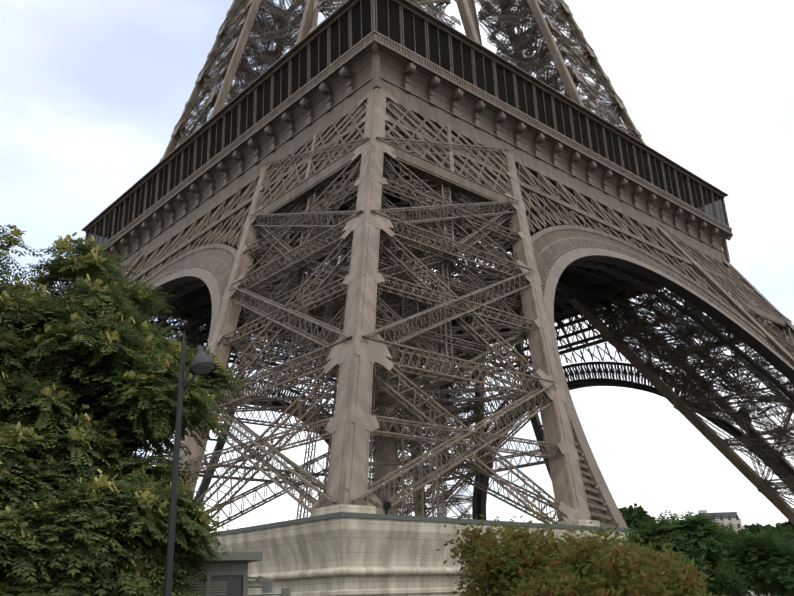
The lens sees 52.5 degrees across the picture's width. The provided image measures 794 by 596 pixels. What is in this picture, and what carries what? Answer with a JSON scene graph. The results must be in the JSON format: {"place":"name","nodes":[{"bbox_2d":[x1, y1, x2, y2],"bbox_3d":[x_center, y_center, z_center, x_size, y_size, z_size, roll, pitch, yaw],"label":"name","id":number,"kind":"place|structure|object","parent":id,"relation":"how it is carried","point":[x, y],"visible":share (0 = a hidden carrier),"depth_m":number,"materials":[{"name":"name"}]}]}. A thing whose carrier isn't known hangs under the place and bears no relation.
{"place":"outdoors","nodes":[
{"label":"outdoors","id":0,"kind":"place"},
{"bbox_2d":[0,224,168,430],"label":"tree","id":1,"kind":"object","parent":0,"point":[15,319],"depth_m":22.90,"materials":[{"name":"green plant"}]},
{"bbox_2d":[0,225,115,332],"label":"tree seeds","id":2,"kind":"object","parent":1,"relation":"attached to","point":[16,231],"visible":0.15,"depth_m":23.29,"materials":[{"name":"green plant"}]},
{"bbox_2d":[28,232,151,318],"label":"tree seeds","id":3,"kind":"object","parent":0,"point":[96,256],"visible":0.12,"depth_m":28.32,"materials":[{"name":"plant"}]},
{"bbox_2d":[19,237,175,467],"bbox_3d":[-10.815,4.966,27.141,6.903,15.013,8.343,16,-27,-39],"label":"tree","id":4,"kind":"object","parent":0,"point":[59,266],"depth_m":28.46,"materials":[{"name":"green plant"}]},
{"bbox_2d":[0,292,223,450],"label":"tree","id":5,"kind":"object","parent":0,"point":[29,388],"depth_m":21.37,"materials":[{"name":"green plant"}]},
{"bbox_2d":[0,296,200,411],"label":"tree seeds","id":6,"kind":"object","parent":5,"relation":"attached to","point":[46,391],"visible":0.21,"depth_m":21.69,"materials":[{"name":"green plant"}]},
{"bbox_2d":[55,342,227,467],"bbox_3d":[-7.248,5.963,22.156,4.956,9.431,5.544,16,-27,-39],"label":"tree","id":7,"kind":"object","parent":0,"point":[157,445],"depth_m":22.23,"materials":[{"name":"green plant"}]},
{"bbox_2d":[74,348,224,438],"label":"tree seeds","id":8,"kind":"object","parent":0,"point":[215,418],"visible":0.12,"depth_m":22.72,"materials":[{"name":"green plant"}]},
{"bbox_2d":[55,320,245,459],"bbox_3d":[-8.138,6.021,24.249,6.223,10.876,5.586,16,-27,-39],"label":"tree","id":9,"kind":"object","parent":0,"point":[225,377],"depth_m":25.34,"materials":[{"name":"green plant"}]},
{"bbox_2d":[79,338,223,381],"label":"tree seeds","id":10,"kind":"object","parent":9,"relation":"attached to","point":[173,349],"visible":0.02,"depth_m":25.23,"materials":[{"name":"green plant"}]},
{"bbox_2d":[107,106,297,505],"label":"tower","id":11,"kind":"structure","parent":0,"point":[166,288],"depth_m":94.65,"materials":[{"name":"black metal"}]},
{"bbox_2d":[120,0,318,455],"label":"leg plates","id":12,"kind":"object","parent":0,"point":[235,61],"visible":0.15,"depth_m":139.79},
{"bbox_2d":[113,0,281,337],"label":"tower leg lattice","id":13,"kind":"object","parent":12,"relation":"on","point":[228,37],"visible":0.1,"depth_m":143.10,"materials":[{"name":"paint"}]},
{"bbox_2d":[81,0,374,462],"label":"face plates","id":14,"kind":"object","parent":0,"point":[344,89],"visible":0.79,"depth_m":98.97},
{"bbox_2d":[87,0,372,244],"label":"screens","id":15,"kind":"object","parent":14,"relation":"attached to","point":[356,27],"visible":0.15,"depth_m":100.97,"materials":[{"name":"black metal"}]},
{"bbox_2d":[115,97,366,300],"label":"lattice girder","id":16,"kind":"object","parent":14,"relation":"attached to","point":[217,255],"visible":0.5,"depth_m":91.03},
{"bbox_2d":[86,232,424,316],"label":"face plates","id":17,"kind":"object","parent":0,"point":[186,313],"visible":0.02,"depth_m":146.14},
{"bbox_2d":[138,308,405,424],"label":"metal lattice","id":18,"kind":"object","parent":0,"point":[234,357],"visible":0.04,"depth_m":157.82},
{"bbox_2d":[139,165,410,322],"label":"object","id":19,"kind":"structure","parent":0,"point":[203,299],"depth_m":117.94,"materials":[{"name":"grey paint"}]},
{"bbox_2d":[228,287,343,444],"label":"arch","id":20,"kind":"structure","parent":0,"point":[276,403],"depth_m":158.03,"materials":[{"name":"grey paint"}]},
{"bbox_2d":[190,289,464,368],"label":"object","id":21,"kind":"structure","parent":0,"point":[260,325],"depth_m":142.80,"materials":[{"name":"grey paint"}]},
{"bbox_2d":[0,0,793,532],"label":"sky","id":22,"kind":"structure","parent":0,"point":[94,94],"materials":[{"name":"white"}]},
{"bbox_2d":[337,235,484,519],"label":"leg plates","id":23,"kind":"object","parent":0,"point":[478,394],"visible":0.06,"depth_m":164.37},
{"bbox_2d":[368,252,477,517],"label":"metal lattice","id":24,"kind":"object","parent":23,"relation":"on","point":[448,507],"visible":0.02,"depth_m":178.60,"materials":[{"name":"paint"}]},
{"bbox_2d":[282,107,649,308],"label":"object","id":25,"kind":"structure","parent":0,"point":[574,269],"depth_m":110.35,"materials":[{"name":"grey paint"}]},
{"bbox_2d":[447,511,586,595],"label":"shrub","id":26,"kind":"object","parent":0,"point":[500,572],"depth_m":10.67,"materials":[{"name":"green plant"}]},
{"bbox_2d":[459,527,571,595],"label":"shrub seeds","id":27,"kind":"object","parent":26,"relation":"attached to","point":[497,562],"visible":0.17,"depth_m":10.64,"materials":[{"name":"plant"}]},
{"bbox_2d":[436,513,634,594],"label":"shrub","id":28,"kind":"object","parent":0,"point":[500,544],"depth_m":10.60,"materials":[{"name":"green plant"}]},
{"bbox_2d":[450,523,619,593],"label":"shrub seeds","id":29,"kind":"object","parent":28,"relation":"attached to","point":[528,562],"visible":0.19,"depth_m":10.59,"materials":[{"name":"plant"}]},
{"bbox_2d":[399,232,696,369],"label":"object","id":30,"kind":"structure","parent":0,"point":[570,311],"depth_m":141.19,"materials":[{"name":"grey paint"}]},
{"bbox_2d":[330,0,793,527],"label":"face plates","id":31,"kind":"object","parent":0,"point":[411,84],"visible":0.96,"depth_m":97.32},
{"bbox_2d":[298,47,793,480],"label":"arch","id":32,"kind":"structure","parent":31,"relation":"attached to","point":[765,353],"depth_m":104.13,"materials":[{"name":"grey paint"}]},
{"bbox_2d":[375,0,726,224],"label":"screens","id":33,"kind":"object","parent":31,"relation":"attached to","point":[394,21],"visible":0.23,"depth_m":100.27,"materials":[{"name":"black metal"}]},
{"bbox_2d":[384,95,790,526],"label":"lattice girder","id":34,"kind":"object","parent":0,"point":[550,244],"visible":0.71,"depth_m":93.55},
{"bbox_2d":[417,268,777,453],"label":"metal lattice","id":35,"kind":"object","parent":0,"point":[586,345],"visible":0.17,"depth_m":149.04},
{"bbox_2d":[413,181,791,476],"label":"face plates","id":36,"kind":"object","parent":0,"point":[724,244],"visible":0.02,"depth_m":131.98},
{"bbox_2d":[436,213,793,519],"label":"arch","id":37,"kind":"structure","parent":36,"relation":"attached to","point":[481,499],"depth_m":148.52,"materials":[{"name":"grey paint"}]},
{"bbox_2d":[506,516,711,595],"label":"shrub","id":38,"kind":"object","parent":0,"point":[645,566],"depth_m":9.66,"materials":[{"name":"green plant"}]},
{"bbox_2d":[516,528,696,595],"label":"shrub seeds","id":39,"kind":"object","parent":38,"relation":"attached to","point":[646,576],"visible":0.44,"depth_m":9.46,"materials":[{"name":"plant"}]},
{"bbox_2d":[467,0,793,524],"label":"leg plates","id":40,"kind":"object","parent":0,"point":[729,453],"visible":0.35,"depth_m":125.74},
{"bbox_2d":[510,0,793,456],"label":"tower lattice","id":41,"kind":"object","parent":40,"relation":"on","point":[782,342],"visible":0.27,"depth_m":134.02,"materials":[{"name":"paint"}]},
{"bbox_2d":[698,515,744,569],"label":"tree","id":42,"kind":"object","parent":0,"point":[731,533],"visible":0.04,"depth_m":45.48,"materials":[{"name":"green plant"}]},
{"bbox_2d":[698,510,753,595],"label":"building","id":43,"kind":"structure","parent":0,"point":[734,521],"depth_m":310.21,"materials":[{"name":"stone"}]},
{"bbox_2d":[693,512,736,518],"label":"building roof","id":44,"kind":"structure","parent":43,"relation":"attached to","point":[725,515],"depth_m":311.87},
{"bbox_2d":[712,515,740,528],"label":"windows","id":45,"kind":"structure","parent":43,"relation":"attached to","point":[729,518],"depth_m":310.48,"materials":[{"name":"grey glass"}]},
{"label":"ground","id":46,"kind":"structure","parent":0,"visible":0},
{"bbox_2d":[0,496,61,592],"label":"tree","id":47,"kind":"object","parent":46,"relation":"on","point":[7,548],"visible":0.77,"depth_m":15.74,"materials":[{"name":"green plant"}]},
{"bbox_2d":[0,505,36,561],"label":"tree seeds","id":48,"kind":"object","parent":47,"relation":"on","point":[25,533],"visible":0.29,"depth_m":15.95,"materials":[{"name":"green plant"}]},
{"bbox_2d":[0,421,79,514],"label":"tree","id":49,"kind":"object","parent":46,"relation":"on","point":[11,482],"visible":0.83,"depth_m":17.82,"materials":[{"name":"green plant"}]},
{"bbox_2d":[0,425,53,497],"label":"tree seeds","id":50,"kind":"object","parent":49,"relation":"on","point":[26,431],"visible":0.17,"depth_m":18.48,"materials":[{"name":"green plant"}]},
{"bbox_2d":[0,496,93,595],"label":"tree","id":51,"kind":"object","parent":46,"relation":"on","point":[18,586],"visible":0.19,"depth_m":15.92,"materials":[{"name":"green plant"}]},
{"bbox_2d":[10,543,113,595],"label":"bush","id":52,"kind":"object","parent":46,"relation":"on","point":[64,589],"visible":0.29,"depth_m":16.25,"materials":[{"name":"green plant"}]},
{"bbox_2d":[32,559,82,585],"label":"tree seeds","id":53,"kind":"object","parent":52,"relation":"attached to","point":[50,575],"visible":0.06,"depth_m":16.33,"materials":[{"name":"green plant"}]},
{"bbox_2d":[17,551,108,595],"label":"tree","id":54,"kind":"object","parent":46,"relation":"on","point":[86,591],"visible":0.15,"depth_m":16.38,"materials":[{"name":"green plant"}]},
{"bbox_2d":[0,410,141,514],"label":"tree","id":55,"kind":"object","parent":46,"relation":"on","point":[84,452],"depth_m":19.49,"materials":[{"name":"green plant"}]},
{"bbox_2d":[0,405,125,499],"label":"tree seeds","id":56,"kind":"object","parent":55,"relation":"attached to","point":[77,437],"visible":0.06,"depth_m":19.32,"materials":[{"name":"plant"}]},
{"bbox_2d":[0,467,180,595],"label":"tree","id":57,"kind":"object","parent":46,"relation":"on","point":[86,513],"depth_m":16.89,"materials":[{"name":"green plant"}]},
{"bbox_2d":[31,469,168,555],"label":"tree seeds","id":58,"kind":"object","parent":57,"relation":"attached to","point":[102,479],"visible":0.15,"depth_m":17.53,"materials":[{"name":"green plant"}]},
{"bbox_2d":[71,446,204,539],"bbox_3d":[-7.152,6.857,19.886,4.296,6.149,5.430,16,-27,-39],"label":"tree","id":59,"kind":"object","parent":46,"relation":"on","point":[147,462],"depth_m":20.40,"materials":[{"name":"green plant"}]},
{"bbox_2d":[83,456,189,491],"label":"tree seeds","id":60,"kind":"object","parent":59,"relation":"attached to","point":[138,470],"visible":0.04,"depth_m":20.36,"materials":[{"name":"green plant"}]},
{"bbox_2d":[44,478,232,585],"bbox_3d":[-6.410,6.761,18.415,4.994,5.240,4.596,16,-27,-39],"label":"tree","id":61,"kind":"object","parent":46,"relation":"on","point":[195,550],"depth_m":19.01,"materials":[{"name":"green plant"}]},
{"bbox_2d":[58,481,218,553],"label":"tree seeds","id":62,"kind":"object","parent":61,"relation":"attached to","point":[207,519],"visible":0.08,"depth_m":19.49,"materials":[{"name":"green plant"}]},
{"bbox_2d":[87,538,202,595],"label":"bush","id":63,"kind":"object","parent":46,"relation":"on","point":[147,584],"visible":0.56,"depth_m":17.30,"materials":[{"name":"green plant"}]},
{"bbox_2d":[110,534,178,590],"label":"tree seeds","id":64,"kind":"object","parent":63,"relation":"on","point":[137,568],"visible":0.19,"depth_m":17.35,"materials":[{"name":"green plant"}]},
{"bbox_2d":[120,474,207,555],"bbox_3d":[-6.797,6.978,19.320,4.365,5.492,5.392,16,-27,-39],"label":"tree","id":65,"kind":"object","parent":46,"relation":"on","point":[187,516],"visible":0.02,"depth_m":18.74,"materials":[{"name":"green plant"}]},
{"bbox_2d":[133,481,184,498],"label":"tree seeds","id":66,"kind":"object","parent":65,"relation":"on","point":[155,483],"depth_m":19.03,"materials":[{"name":"green plant"}]},
{"bbox_2d":[163,330,216,595],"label":"street lamp","id":67,"kind":"object","parent":46,"relation":"on","point":[201,356],"visible":0.83,"depth_m":17.56,"materials":[{"name":"grey metal"}]},
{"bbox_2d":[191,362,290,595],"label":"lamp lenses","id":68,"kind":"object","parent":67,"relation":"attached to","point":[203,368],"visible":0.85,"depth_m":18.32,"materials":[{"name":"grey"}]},
{"bbox_2d":[172,552,280,595],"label":"kiosk","id":69,"kind":"object","parent":46,"relation":"on","point":[234,563],"depth_m":20.61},
{"bbox_2d":[201,504,632,595],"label":"plinth","id":70,"kind":"structure","parent":46,"relation":"on","point":[346,556],"depth_m":37.64,"materials":[{"name":"stone"}]},
{"bbox_2d":[188,0,565,523],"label":"tower leg","id":71,"kind":"object","parent":70,"relation":"on","point":[310,214],"visible":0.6,"depth_m":59.12,"materials":[{"name":"paint"}]},
{"bbox_2d":[199,0,556,531],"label":"tower lattice","id":72,"kind":"object","parent":70,"relation":"on","point":[444,276],"visible":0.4,"depth_m":64.03,"materials":[{"name":"paint"}]},
{"bbox_2d":[179,0,590,529],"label":"leg plates","id":73,"kind":"object","parent":70,"relation":"on","point":[352,424],"visible":0.62,"depth_m":56.47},
{"bbox_2d":[209,0,787,504],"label":"bulbs","id":74,"kind":"object","parent":73,"relation":"attached to","point":[467,312],"visible":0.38,"depth_m":62.03,"materials":[{"name":"grey"}]},
{"bbox_2d":[130,1,249,326],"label":"bulbs","id":75,"kind":"object","parent":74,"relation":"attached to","point":[226,213],"visible":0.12,"depth_m":97.53,"materials":[{"name":"grey"}]},
{"bbox_2d":[383,500,390,513],"bbox_3d":[-0.522,9.903,38.029,0.396,0.776,0.602,5,-22,-18],"label":"floodlight","id":76,"kind":"object","parent":70,"relation":"on","point":[386,505],"visible":0.92,"depth_m":37.87,"materials":[{"name":"black metal"}]},
{"bbox_2d":[211,512,640,535],"bbox_3d":[-1.383,16.339,53.654,27.610,0.200,27.610,16,-27,-39],"label":"wall coping","id":77,"kind":"object","parent":70,"relation":"on","point":[351,514],"visible":0.25,"depth_m":39.30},
{"bbox_2d":[486,555,647,595],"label":"shrub","id":78,"kind":"object","parent":46,"relation":"on","point":[571,587],"depth_m":9.31,"materials":[{"name":"green plant"}]},
{"bbox_2d":[514,568,644,595],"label":"shrub seeds","id":79,"kind":"object","parent":78,"relation":"attached to","point":[547,588],"visible":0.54,"depth_m":9.23,"materials":[{"name":"plant"}]},
{"bbox_2d":[618,503,653,528],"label":"park tree","id":80,"kind":"object","parent":46,"relation":"on","point":[630,514],"visible":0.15,"depth_m":107.42,"materials":[{"name":"green plant"}]},
{"bbox_2d":[591,533,724,595],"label":"shrub","id":81,"kind":"object","parent":46,"relation":"on","point":[693,592],"depth_m":10.06,"materials":[{"name":"green plant"}]},
{"bbox_2d":[598,545,707,595],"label":"shrub seeds","id":82,"kind":"object","parent":81,"relation":"on","point":[694,571],"visible":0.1,"depth_m":9.97,"materials":[{"name":"plant"}]},
{"bbox_2d":[618,575,705,595],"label":"shrub","id":83,"kind":"object","parent":46,"relation":"on","point":[663,591],"visible":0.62,"depth_m":8.97,"materials":[{"name":"green plant"}]},
{"bbox_2d":[622,510,741,577],"bbox_3d":[12.818,12.592,36.237,4.892,5.638,5.735,16,-27,-39],"label":"tree","id":84,"kind":"object","parent":46,"relation":"on","point":[693,534],"visible":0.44,"depth_m":35.33,"materials":[{"name":"green plant"}]},
{"bbox_2d":[655,543,763,595],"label":"shrub","id":85,"kind":"object","parent":46,"relation":"on","point":[717,583],"depth_m":14.57,"materials":[{"name":"green plant"}]},
{"bbox_2d":[670,554,750,595],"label":"dark shrub seeds","id":86,"kind":"object","parent":85,"relation":"on","point":[739,589],"visible":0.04,"depth_m":14.65,"materials":[{"name":"green plant"}]},
{"bbox_2d":[723,530,793,595],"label":"tree","id":87,"kind":"object","parent":46,"relation":"on","point":[765,559],"depth_m":38.69,"materials":[{"name":"green plant"}]},
{"bbox_2d":[747,584,774,595],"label":"bush","id":88,"kind":"object","parent":46,"relation":"on","point":[761,591],"depth_m":85.42,"materials":[{"name":"green plant"}]},
{"bbox_2d":[736,522,793,595],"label":"park tree","id":89,"kind":"object","parent":46,"relation":"on","point":[759,528],"depth_m":95.47,"materials":[{"name":"green plant"}]},
{"bbox_2d":[750,531,793,595],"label":"park tree","id":90,"kind":"object","parent":46,"relation":"on","point":[788,536],"depth_m":77.96,"materials":[{"name":"green plant"}]},
{"bbox_2d":[781,520,793,529],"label":"park tree","id":91,"kind":"object","parent":46,"relation":"on","point":[789,523],"visible":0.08,"depth_m":121.82,"materials":[{"name":"green plant"}]},
{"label":"plinth","id":92,"kind":"object","parent":46,"relation":"on","visible":0},
{"bbox_2d":[475,0,793,508],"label":"tower lattice","id":93,"kind":"object","parent":92,"relation":"on","point":[647,343],"visible":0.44,"depth_m":123.89,"materials":[{"name":"paint"}]},
{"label":"plinth","id":94,"kind":"object","parent":46,"relation":"on","visible":0},
{"bbox_2d":[368,225,480,518],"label":"shaft","id":95,"kind":"object","parent":94,"relation":"on","point":[453,497],"visible":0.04,"depth_m":169.12,"materials":[{"name":"paint"}]},
{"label":"plinth","id":96,"kind":"object","parent":46,"relation":"on","visible":0},
{"bbox_2d":[54,0,306,464],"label":"tower lattice","id":97,"kind":"object","parent":96,"relation":"on","point":[271,34],"visible":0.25,"depth_m":143.68,"materials":[{"name":"paint"}]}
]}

